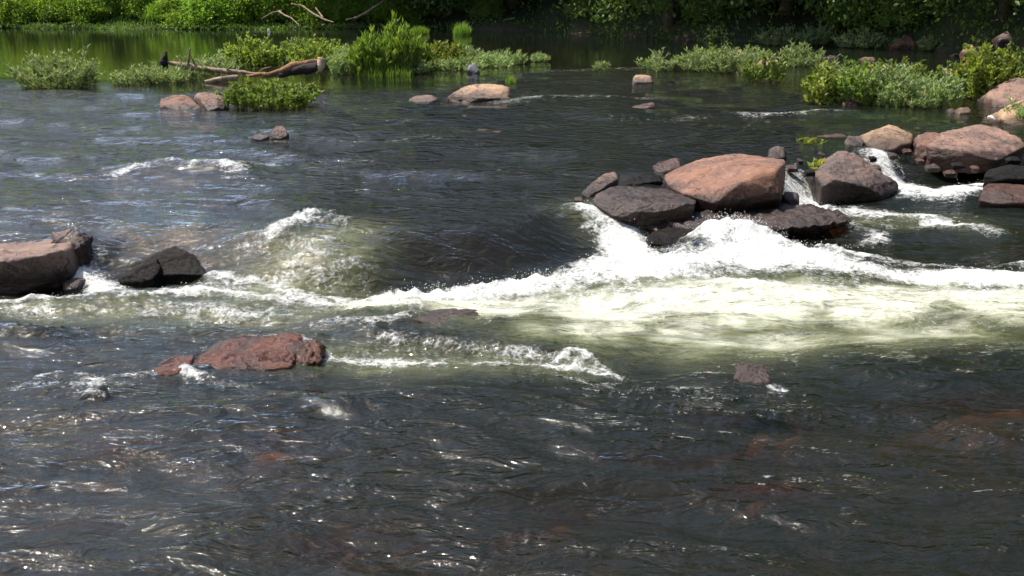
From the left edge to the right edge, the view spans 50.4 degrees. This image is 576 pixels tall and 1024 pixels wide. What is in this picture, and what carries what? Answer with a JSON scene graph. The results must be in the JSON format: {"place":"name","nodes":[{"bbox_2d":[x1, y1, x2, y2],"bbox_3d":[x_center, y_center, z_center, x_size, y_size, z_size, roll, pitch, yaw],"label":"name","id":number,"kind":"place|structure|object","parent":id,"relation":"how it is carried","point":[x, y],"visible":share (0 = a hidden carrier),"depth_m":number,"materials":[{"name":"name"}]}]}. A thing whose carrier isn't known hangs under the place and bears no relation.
{"place":"outdoors","nodes":[
{"label":"outdoors","id":0,"kind":"place"},
{"bbox_2d":[0,27,1023,575],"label":"river","id":1,"kind":"structure","parent":0,"point":[636,429],"depth_m":7.80,"materials":[{"name":"grey liquid"}]},
{"bbox_2d":[50,229,93,265],"bbox_3d":[-3.820,-0.315,9.465,0.327,0.389,0.379,0,16,0],"label":"boulder","id":2,"kind":"object","parent":1,"relation":"in","point":[81,242],"visible":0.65,"depth_m":9.37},
{"bbox_2d":[63,278,85,292],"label":"stone","id":3,"kind":"object","parent":1,"relation":"in","point":[75,284],"visible":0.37,"depth_m":9.03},
{"bbox_2d":[119,258,161,286],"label":"boulder","id":4,"kind":"object","parent":1,"relation":"in","point":[147,274],"visible":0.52,"depth_m":9.18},
{"bbox_2d":[153,355,194,375],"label":"stone","id":5,"kind":"object","parent":1,"relation":"in","point":[172,368],"visible":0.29,"depth_m":7.18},
{"bbox_2d":[159,95,201,108],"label":"boulder","id":6,"kind":"object","parent":1,"relation":"in","point":[178,102],"visible":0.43,"depth_m":18.32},
{"bbox_2d":[167,48,275,82],"bbox_3d":[-6.436,-4.751,23.281,2.561,0.695,0.904,4,17,14],"label":"driftwood log","id":7,"kind":"object","parent":1,"relation":"on","point":[228,70],"visible":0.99,"depth_m":23.54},
{"bbox_2d":[246,56,324,77],"bbox_3d":[-4.866,-4.740,23.340,1.702,0.445,0.372,-3,16,-9],"label":"root log","id":8,"kind":"object","parent":7,"relation":"on","point":[305,67],"visible":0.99,"depth_m":23.34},
{"bbox_2d":[193,333,302,369],"bbox_3d":[-1.790,0.509,7.515,0.724,0.343,0.715,0,16,0],"label":"boulder","id":9,"kind":"object","parent":1,"relation":"in","point":[261,352],"visible":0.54,"depth_m":7.32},
{"bbox_2d":[269,126,288,139],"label":"stone","id":10,"kind":"object","parent":1,"relation":"in","point":[279,133],"visible":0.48,"depth_m":15.20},
{"bbox_2d":[295,339,326,365],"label":"boulder","id":11,"kind":"object","parent":1,"relation":"in","point":[311,352],"visible":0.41,"depth_m":7.29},
{"bbox_2d":[412,308,479,323],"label":"boulder","id":12,"kind":"object","parent":1,"relation":"in","point":[435,316],"visible":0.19,"depth_m":8.11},
{"bbox_2d":[446,84,509,102],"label":"boulder","id":13,"kind":"object","parent":1,"relation":"in","point":[473,93],"visible":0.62,"depth_m":20.14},
{"bbox_2d":[51,179,1022,366],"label":"spray","id":14,"kind":"object","parent":1,"relation":"on","point":[665,252],"visible":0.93,"depth_m":9.60,"materials":[{"name":"white"}]},
{"bbox_2d":[619,174,662,184],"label":"boulder","id":15,"kind":"object","parent":1,"relation":"in","point":[631,179],"visible":0.4,"depth_m":11.96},
{"bbox_2d":[664,154,785,213],"bbox_3d":[2.356,-1.081,11.635,1.412,0.526,1.672,0,16,0],"label":"boulder","id":16,"kind":"object","parent":1,"relation":"in","point":[726,183],"visible":0.82,"depth_m":11.15,"materials":[{"name":"stone"}]},
{"bbox_2d":[647,202,851,236],"bbox_3d":[2.372,-0.695,11.112,2.288,0.280,1.422,0,16,0],"label":"ledge rock","id":17,"kind":"object","parent":1,"relation":"on","point":[796,220],"visible":0.4,"depth_m":10.77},
{"bbox_2d":[594,186,695,231],"bbox_3d":[1.338,-0.808,11.068,1.050,0.338,1.049,0,16,0],"label":"boulder","id":18,"kind":"object","parent":17,"relation":"on","point":[644,207],"visible":0.84,"depth_m":10.66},
{"bbox_2d":[733,363,771,384],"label":"stone","id":19,"kind":"object","parent":1,"relation":"in","point":[753,373],"visible":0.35,"depth_m":7.11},
{"bbox_2d":[768,146,785,159],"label":"stone","id":20,"kind":"object","parent":1,"relation":"in","point":[777,152],"visible":0.41,"depth_m":13.68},
{"bbox_2d":[781,192,798,204],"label":"stone","id":21,"kind":"object","parent":1,"relation":"on","point":[790,198],"visible":0.27,"depth_m":11.55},
{"bbox_2d":[807,151,898,205],"bbox_3d":[3.996,-1.293,12.871,0.979,0.574,1.068,0,16,0],"label":"boulder","id":22,"kind":"object","parent":1,"relation":"in","point":[843,177],"visible":0.83,"depth_m":12.51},
{"bbox_2d":[860,125,912,152],"bbox_3d":[5.064,-1.905,14.726,0.800,0.524,1.036,0,16,0],"label":"boulder","id":23,"kind":"object","parent":1,"relation":"in","point":[891,138],"visible":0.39,"depth_m":14.47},
{"bbox_2d":[978,183,1023,207],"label":"boulder","id":24,"kind":"object","parent":1,"relation":"in","point":[1001,195],"visible":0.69,"depth_m":12.13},
{"bbox_2d":[983,164,1023,186],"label":"boulder","id":25,"kind":"object","parent":1,"relation":"in","point":[1010,174],"visible":0.62,"depth_m":12.74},
{"bbox_2d":[986,100,1023,124],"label":"boulder","id":26,"kind":"object","parent":1,"relation":"in","point":[1005,117],"visible":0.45,"depth_m":16.59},
{"bbox_2d":[1003,95,1023,119],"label":"water willow","id":27,"kind":"object","parent":26,"relation":"on","point":[1019,112],"visible":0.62,"depth_m":16.62,"materials":[{"name":"green plant"}]},
{"bbox_2d":[0,0,1023,104],"bbox_3d":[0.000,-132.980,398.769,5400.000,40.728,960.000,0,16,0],"label":"bank","id":28,"kind":"structure","parent":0,"point":[800,19],"depth_m":38.09,"materials":[{"name":"plant"}]},
{"bbox_2d":[0,0,46,24],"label":"bank shrub","id":29,"kind":"object","parent":28,"relation":"on","point":[9,4],"visible":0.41,"depth_m":46.61,"materials":[{"name":"green plant"}]},
{"bbox_2d":[9,0,66,23],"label":"bank shrub","id":30,"kind":"object","parent":28,"relation":"on","point":[21,14],"visible":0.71,"depth_m":46.51,"materials":[{"name":"green plant"}]},
{"bbox_2d":[0,239,79,292],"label":"boulder","id":31,"kind":"object","parent":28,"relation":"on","point":[33,266],"visible":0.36,"depth_m":9.02,"materials":[{"name":"stone"}]},
{"bbox_2d":[4,44,105,89],"bbox_3d":[-9.296,-4.467,22.130,2.050,0.973,1.746,0,16,0],"label":"water willow","id":32,"kind":"object","parent":28,"relation":"on","point":[64,74],"visible":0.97,"depth_m":21.93,"materials":[{"name":"green plant"}]},
{"bbox_2d":[28,0,118,18],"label":"bank shrub","id":33,"kind":"object","parent":28,"relation":"on","point":[60,6],"visible":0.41,"depth_m":46.48,"materials":[{"name":"green plant"}]},
{"bbox_2d":[47,0,120,23],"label":"bank shrub","id":34,"kind":"object","parent":28,"relation":"on","point":[86,18],"visible":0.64,"depth_m":46.48,"materials":[{"name":"green plant"}]},
{"bbox_2d":[82,0,152,14],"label":"bank shrub","id":35,"kind":"object","parent":28,"relation":"on","point":[101,3],"visible":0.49,"depth_m":46.60,"materials":[{"name":"green plant"}]},
{"bbox_2d":[107,62,158,84],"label":"water willow","id":36,"kind":"object","parent":28,"relation":"on","point":[133,76],"visible":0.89,"depth_m":22.58,"materials":[{"name":"green plant"}]},
{"bbox_2d":[112,0,156,16],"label":"bank shrub","id":37,"kind":"object","parent":28,"relation":"on","point":[136,11],"visible":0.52,"depth_m":46.58,"materials":[{"name":"green plant"}]},
{"bbox_2d":[138,0,172,23],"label":"bank shrub","id":38,"kind":"object","parent":28,"relation":"on","point":[149,12],"visible":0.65,"depth_m":46.28,"materials":[{"name":"green plant"}]},
{"bbox_2d":[121,246,205,284],"bbox_3d":[-2.970,-0.137,9.513,0.746,0.454,0.589,0,16,0],"label":"boulder","id":39,"kind":"object","parent":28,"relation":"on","point":[178,264],"visible":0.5,"depth_m":9.32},
{"bbox_2d":[142,65,192,83],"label":"water willow","id":40,"kind":"object","parent":28,"relation":"on","point":[177,76],"visible":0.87,"depth_m":22.72,"materials":[{"name":"green plant"}]},
{"bbox_2d":[152,0,200,27],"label":"bank shrub","id":41,"kind":"object","parent":28,"relation":"on","point":[171,18],"visible":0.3,"depth_m":45.74,"materials":[{"name":"green plant"}]},
{"bbox_2d":[168,54,228,78],"bbox_3d":[-6.930,-4.844,23.995,1.312,0.663,1.452,-12,20,-35],"label":"water willow","id":42,"kind":"object","parent":28,"relation":"on","point":[195,73],"visible":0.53,"depth_m":23.96,"materials":[{"name":"green plant"}]},
{"bbox_2d":[169,0,240,28],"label":"bank shrub","id":43,"kind":"object","parent":28,"relation":"on","point":[211,12],"visible":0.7,"depth_m":45.34,"materials":[{"name":"green plant"}]},
{"bbox_2d":[0,19,418,29],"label":"waterline weeds","id":44,"kind":"object","parent":28,"relation":"on","point":[30,25],"visible":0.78,"depth_m":45.67,"materials":[{"name":"green plant"}]},
{"bbox_2d":[175,0,246,26],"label":"bank shrub","id":45,"kind":"object","parent":28,"relation":"on","point":[190,2],"visible":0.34,"depth_m":45.44,"materials":[{"name":"green plant"}]},
{"bbox_2d":[194,92,228,110],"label":"boulder","id":46,"kind":"object","parent":28,"relation":"on","point":[207,101],"visible":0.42,"depth_m":18.32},
{"bbox_2d":[198,49,242,69],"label":"water willow","id":47,"kind":"object","parent":28,"relation":"on","point":[231,62],"visible":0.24,"depth_m":25.73,"materials":[{"name":"green plant"}]},
{"bbox_2d":[210,0,253,24],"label":"bank shrub","id":48,"kind":"object","parent":28,"relation":"on","point":[245,20],"visible":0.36,"depth_m":46.02,"materials":[{"name":"green plant"}]},
{"bbox_2d":[206,0,290,21],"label":"bank shrub","id":49,"kind":"object","parent":28,"relation":"on","point":[235,10],"visible":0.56,"depth_m":45.98,"materials":[{"name":"green plant"}]},
{"bbox_2d":[220,31,282,65],"bbox_3d":[-6.545,-5.966,27.332,1.622,0.971,1.326,0,16,0],"label":"bush","id":50,"kind":"object","parent":28,"relation":"on","point":[252,52],"visible":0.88,"depth_m":27.19,"materials":[{"name":"green plant"}]},
{"bbox_2d":[202,77,324,111],"bbox_3d":[-4.214,-3.350,18.843,1.917,0.648,1.387,5,17,16],"label":"bush","id":51,"kind":"object","parent":28,"relation":"on","point":[290,97],"visible":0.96,"depth_m":18.56,"materials":[{"name":"green plant"}]},
{"bbox_2d":[243,0,287,18],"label":"bank shrub","id":52,"kind":"object","parent":28,"relation":"on","point":[252,11],"visible":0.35,"depth_m":46.28,"materials":[{"name":"green plant"}]},
{"bbox_2d":[270,36,311,63],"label":"bush","id":53,"kind":"object","parent":28,"relation":"on","point":[284,47],"visible":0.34,"depth_m":27.90,"materials":[{"name":"green plant"}]},
{"bbox_2d":[286,33,344,67],"bbox_3d":[-4.626,-5.791,26.715,1.977,0.976,1.634,0,16,0],"label":"bush","id":54,"kind":"object","parent":28,"relation":"on","point":[308,50],"visible":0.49,"depth_m":26.44,"materials":[{"name":"green plant"}]},
{"bbox_2d":[282,0,353,28],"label":"bank shrub","id":55,"kind":"object","parent":28,"relation":"on","point":[302,15],"visible":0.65,"depth_m":46.18,"materials":[{"name":"green plant"}]},
{"bbox_2d":[317,0,364,21],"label":"bank shrub","id":56,"kind":"object","parent":28,"relation":"on","point":[338,12],"visible":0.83,"depth_m":46.45,"materials":[{"name":"green plant"}]},
{"bbox_2d":[325,43,359,74],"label":"water willow","id":57,"kind":"object","parent":28,"relation":"on","point":[342,65],"visible":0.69,"depth_m":24.65,"materials":[{"name":"plant"}]},
{"bbox_2d":[345,24,400,75],"bbox_3d":[-3.176,-5.372,24.744,1.413,1.262,1.340,0,16,0],"label":"reed clump","id":58,"kind":"object","parent":28,"relation":"on","point":[368,50],"visible":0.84,"depth_m":24.45,"materials":[{"name":"green plant"}]},
{"bbox_2d":[352,0,410,21],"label":"bank shrub","id":59,"kind":"object","parent":28,"relation":"on","point":[382,9],"visible":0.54,"depth_m":46.59,"materials":[{"name":"green plant"}]},
{"bbox_2d":[353,63,415,76],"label":"grass clump","id":60,"kind":"object","parent":28,"relation":"on","point":[395,72],"visible":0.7,"depth_m":24.44,"materials":[{"name":"green plant"}]},
{"bbox_2d":[315,0,463,19],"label":"tree","id":61,"kind":"object","parent":28,"relation":"on","point":[390,3],"visible":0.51,"depth_m":45.12,"materials":[{"name":"green plant"}]},
{"bbox_2d":[380,10,424,72],"bbox_3d":[-2.620,-5.627,25.056,1.250,1.578,1.244,0,16,0],"label":"reed clump","id":62,"kind":"object","parent":28,"relation":"on","point":[409,49],"visible":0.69,"depth_m":24.84,"materials":[{"name":"green plant"}]},
{"bbox_2d":[382,1,424,26],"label":"bank shrub","id":63,"kind":"object","parent":28,"relation":"on","point":[412,17],"visible":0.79,"depth_m":46.28,"materials":[{"name":"green plant"}]},
{"bbox_2d":[406,59,436,73],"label":"water willow","id":64,"kind":"object","parent":28,"relation":"on","point":[423,67],"visible":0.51,"depth_m":25.03,"materials":[{"name":"green plant"}]},
{"bbox_2d":[405,35,438,70],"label":"reed clump","id":65,"kind":"object","parent":28,"relation":"on","point":[429,54],"visible":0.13,"depth_m":25.77,"materials":[{"name":"green plant"}]},
{"bbox_2d":[425,39,462,64],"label":"bush","id":66,"kind":"object","parent":28,"relation":"on","point":[453,54],"visible":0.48,"depth_m":26.74,"materials":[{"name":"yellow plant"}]},
{"bbox_2d":[426,54,487,71],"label":"water willow","id":67,"kind":"object","parent":28,"relation":"on","point":[453,65],"visible":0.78,"depth_m":25.74,"materials":[{"name":"plant"}]},
{"bbox_2d":[452,21,471,34],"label":"grass clump","id":68,"kind":"object","parent":28,"relation":"on","point":[460,29],"visible":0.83,"depth_m":41.00,"materials":[{"name":"green plant"}]},
{"bbox_2d":[423,0,529,17],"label":"tree","id":69,"kind":"object","parent":28,"relation":"on","point":[465,2],"visible":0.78,"depth_m":45.15,"materials":[{"name":"green plant"}]},
{"bbox_2d":[462,44,493,63],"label":"water willow","id":70,"kind":"object","parent":28,"relation":"on","point":[467,50],"visible":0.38,"depth_m":27.10,"materials":[{"name":"green plant"}]},
{"bbox_2d":[466,0,505,17],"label":"bank shrub","id":71,"kind":"object","parent":28,"relation":"on","point":[493,8],"visible":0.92,"depth_m":45.16,"materials":[{"name":"green plant"}]},
{"bbox_2d":[466,53,513,67],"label":"water willow","id":72,"kind":"object","parent":28,"relation":"on","point":[491,60],"visible":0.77,"depth_m":26.77,"materials":[{"name":"green plant"}]},
{"bbox_2d":[483,47,528,64],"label":"water willow","id":73,"kind":"object","parent":28,"relation":"on","point":[518,58],"visible":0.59,"depth_m":27.53,"materials":[{"name":"green plant"}]},
{"bbox_2d":[12,2,1023,52],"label":"bank undergrowth","id":74,"kind":"object","parent":28,"relation":"on","point":[115,18],"visible":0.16,"depth_m":42.11,"materials":[{"name":"green plant"}]},
{"bbox_2d":[561,0,598,17],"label":"bank shrub","id":75,"kind":"object","parent":28,"relation":"on","point":[569,10],"visible":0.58,"depth_m":42.79,"materials":[{"name":"green plant"}]},
{"bbox_2d":[582,172,617,197],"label":"boulder","id":76,"kind":"object","parent":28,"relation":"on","point":[605,181],"visible":0.45,"depth_m":11.47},
{"bbox_2d":[632,47,678,71],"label":"water willow","id":77,"kind":"object","parent":28,"relation":"on","point":[655,60],"visible":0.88,"depth_m":25.74,"materials":[{"name":"green plant"}]},
{"bbox_2d":[652,158,680,172],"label":"stone","id":78,"kind":"object","parent":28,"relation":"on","point":[669,165],"visible":0.41,"depth_m":12.72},
{"bbox_2d":[556,0,782,38],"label":"tree","id":79,"kind":"object","parent":28,"relation":"on","point":[669,18],"visible":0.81,"depth_m":38.26,"materials":[{"name":"green plant"}]},
{"bbox_2d":[646,227,694,246],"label":"boulder","id":80,"kind":"object","parent":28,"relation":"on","point":[665,236],"visible":0.29,"depth_m":10.36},
{"bbox_2d":[674,45,719,72],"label":"water willow","id":81,"kind":"object","parent":28,"relation":"on","point":[699,62],"visible":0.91,"depth_m":25.60,"materials":[{"name":"plant"}]},
{"bbox_2d":[706,40,755,73],"bbox_3d":[5.167,-5.335,25.311,1.168,0.876,1.048,-6,17,-21],"label":"water willow","id":82,"kind":"object","parent":28,"relation":"on","point":[731,63],"visible":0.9,"depth_m":25.18,"materials":[{"name":"plant"}]},
{"bbox_2d":[680,0,813,19],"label":"tree","id":83,"kind":"object","parent":28,"relation":"on","point":[744,2],"visible":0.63,"depth_m":36.64,"materials":[{"name":"green plant"}]},
{"bbox_2d":[668,0,839,24],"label":"tree","id":84,"kind":"object","parent":28,"relation":"on","point":[788,5],"visible":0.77,"depth_m":36.42,"materials":[{"name":"green plant"}]},
{"bbox_2d":[740,44,774,62],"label":"water willow","id":85,"kind":"object","parent":28,"relation":"on","point":[748,52],"visible":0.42,"depth_m":27.93,"materials":[{"name":"plant"}]},
{"bbox_2d":[740,48,790,82],"bbox_3d":[5.389,-4.693,23.176,1.061,0.826,0.966,0,16,0],"label":"bush","id":86,"kind":"object","parent":28,"relation":"on","point":[752,71],"visible":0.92,"depth_m":23.07,"materials":[{"name":"green plant"}]},
{"bbox_2d":[753,23,815,45],"bbox_3d":[8.790,-8.154,35.156,1.920,0.842,1.551,-8,18,-26],"label":"water willow","id":87,"kind":"object","parent":28,"relation":"on","point":[764,38],"visible":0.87,"depth_m":34.94,"materials":[{"name":"plant"}]},
{"bbox_2d":[777,39,826,66],"bbox_3d":[7.195,-5.822,27.084,1.282,0.832,1.062,0,16,0],"label":"water willow","id":88,"kind":"object","parent":28,"relation":"on","point":[809,59],"visible":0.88,"depth_m":26.96,"materials":[{"name":"plant"}]},
{"bbox_2d":[790,19,837,45],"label":"water willow","id":89,"kind":"object","parent":28,"relation":"on","point":[823,36],"visible":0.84,"depth_m":34.86,"materials":[{"name":"plant"}]},
{"bbox_2d":[800,60,849,104],"bbox_3d":[5.546,-3.597,19.283,0.951,0.874,0.913,0,16,0],"label":"bush","id":90,"kind":"object","parent":28,"relation":"on","point":[817,89],"visible":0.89,"depth_m":19.15,"materials":[{"name":"green plant"}]},
{"bbox_2d":[817,0,886,31],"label":"bank shrub","id":91,"kind":"object","parent":28,"relation":"on","point":[846,11],"visible":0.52,"depth_m":34.83,"materials":[{"name":"green plant"}]},
{"bbox_2d":[825,55,893,104],"bbox_3d":[6.074,-3.599,19.121,1.184,0.969,1.076,10,19,32],"label":"bush","id":92,"kind":"object","parent":28,"relation":"on","point":[857,89],"visible":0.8,"depth_m":18.91,"materials":[{"name":"green plant"}]},
{"bbox_2d":[830,27,900,48],"bbox_3d":[11.011,-7.756,33.883,2.148,0.782,1.648,6,17,20],"label":"water willow","id":93,"kind":"object","parent":28,"relation":"on","point":[856,40],"visible":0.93,"depth_m":33.76,"materials":[{"name":"plant"}]},
{"bbox_2d":[784,0,965,33],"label":"tree","id":94,"kind":"object","parent":28,"relation":"on","point":[820,6],"visible":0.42,"depth_m":33.68,"materials":[{"name":"green plant"}]},
{"bbox_2d":[846,0,922,25],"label":"bank shrub","id":95,"kind":"object","parent":28,"relation":"on","point":[868,18],"visible":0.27,"depth_m":34.39,"materials":[{"name":"green plant"}]},
{"bbox_2d":[851,58,930,106],"bbox_3d":[6.660,-3.535,18.994,1.230,0.917,1.199,-9,18,-28],"label":"water willow","id":96,"kind":"object","parent":28,"relation":"on","point":[897,95],"visible":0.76,"depth_m":18.77,"materials":[{"name":"green plant"}]},
{"bbox_2d":[869,0,930,33],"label":"bank shrub","id":97,"kind":"object","parent":28,"relation":"on","point":[886,22],"visible":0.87,"depth_m":33.88,"materials":[{"name":"green plant"}]},
{"bbox_2d":[886,34,915,48],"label":"boulder","id":98,"kind":"object","parent":28,"relation":"on","point":[905,42],"visible":0.59,"depth_m":33.33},
{"bbox_2d":[883,55,937,82],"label":"bush","id":99,"kind":"object","parent":28,"relation":"on","point":[916,68],"visible":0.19,"depth_m":21.51,"materials":[{"name":"green plant"}]},
{"bbox_2d":[906,88,941,108],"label":"water willow","id":100,"kind":"object","parent":28,"relation":"on","point":[922,101],"visible":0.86,"depth_m":18.42,"materials":[{"name":"plant"}]},
{"bbox_2d":[911,132,941,161],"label":"boulder","id":101,"kind":"object","parent":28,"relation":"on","point":[920,143],"visible":0.3,"depth_m":14.29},
{"bbox_2d":[916,34,943,50],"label":"water willow","id":102,"kind":"object","parent":28,"relation":"on","point":[931,44],"visible":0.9,"depth_m":32.48,"materials":[{"name":"plant"}]},
{"bbox_2d":[899,67,969,106],"bbox_3d":[7.318,-3.452,18.951,1.181,0.780,1.085,0,16,0],"label":"water willow","id":103,"kind":"object","parent":28,"relation":"on","point":[944,91],"visible":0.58,"depth_m":18.71,"materials":[{"name":"plant"}]},
{"bbox_2d":[927,60,963,84],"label":"bush","id":104,"kind":"object","parent":28,"relation":"on","point":[939,69],"visible":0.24,"depth_m":21.92,"materials":[{"name":"green plant"}]},
{"bbox_2d":[875,0,1019,17],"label":"tree","id":105,"kind":"object","parent":28,"relation":"on","point":[1003,6],"visible":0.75,"depth_m":31.28,"materials":[{"name":"green plant"}]},
{"bbox_2d":[893,0,1023,38],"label":"tree","id":106,"kind":"object","parent":28,"relation":"on","point":[978,4],"visible":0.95,"depth_m":30.95,"materials":[{"name":"green plant"}]},
{"bbox_2d":[926,124,1023,173],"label":"boulder","id":107,"kind":"object","parent":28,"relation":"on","point":[984,148],"visible":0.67,"depth_m":13.90,"materials":[{"name":"stone"}]},
{"bbox_2d":[951,35,1023,99],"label":"bush","id":108,"kind":"object","parent":28,"relation":"on","point":[981,74],"visible":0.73,"depth_m":19.67,"materials":[{"name":"green leaf"}]},
{"bbox_2d":[977,78,1023,107],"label":"boulder","id":109,"kind":"object","parent":28,"relation":"on","point":[997,97],"visible":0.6,"depth_m":19.05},
{"bbox_2d":[991,31,1012,50],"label":"stone","id":110,"kind":"object","parent":28,"relation":"on","point":[1002,40],"visible":0.75,"depth_m":26.94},
{"bbox_2d":[991,40,1023,76],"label":"bush","id":111,"kind":"object","parent":28,"relation":"on","point":[1018,66],"visible":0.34,"depth_m":24.40,"materials":[{"name":"green plant"}]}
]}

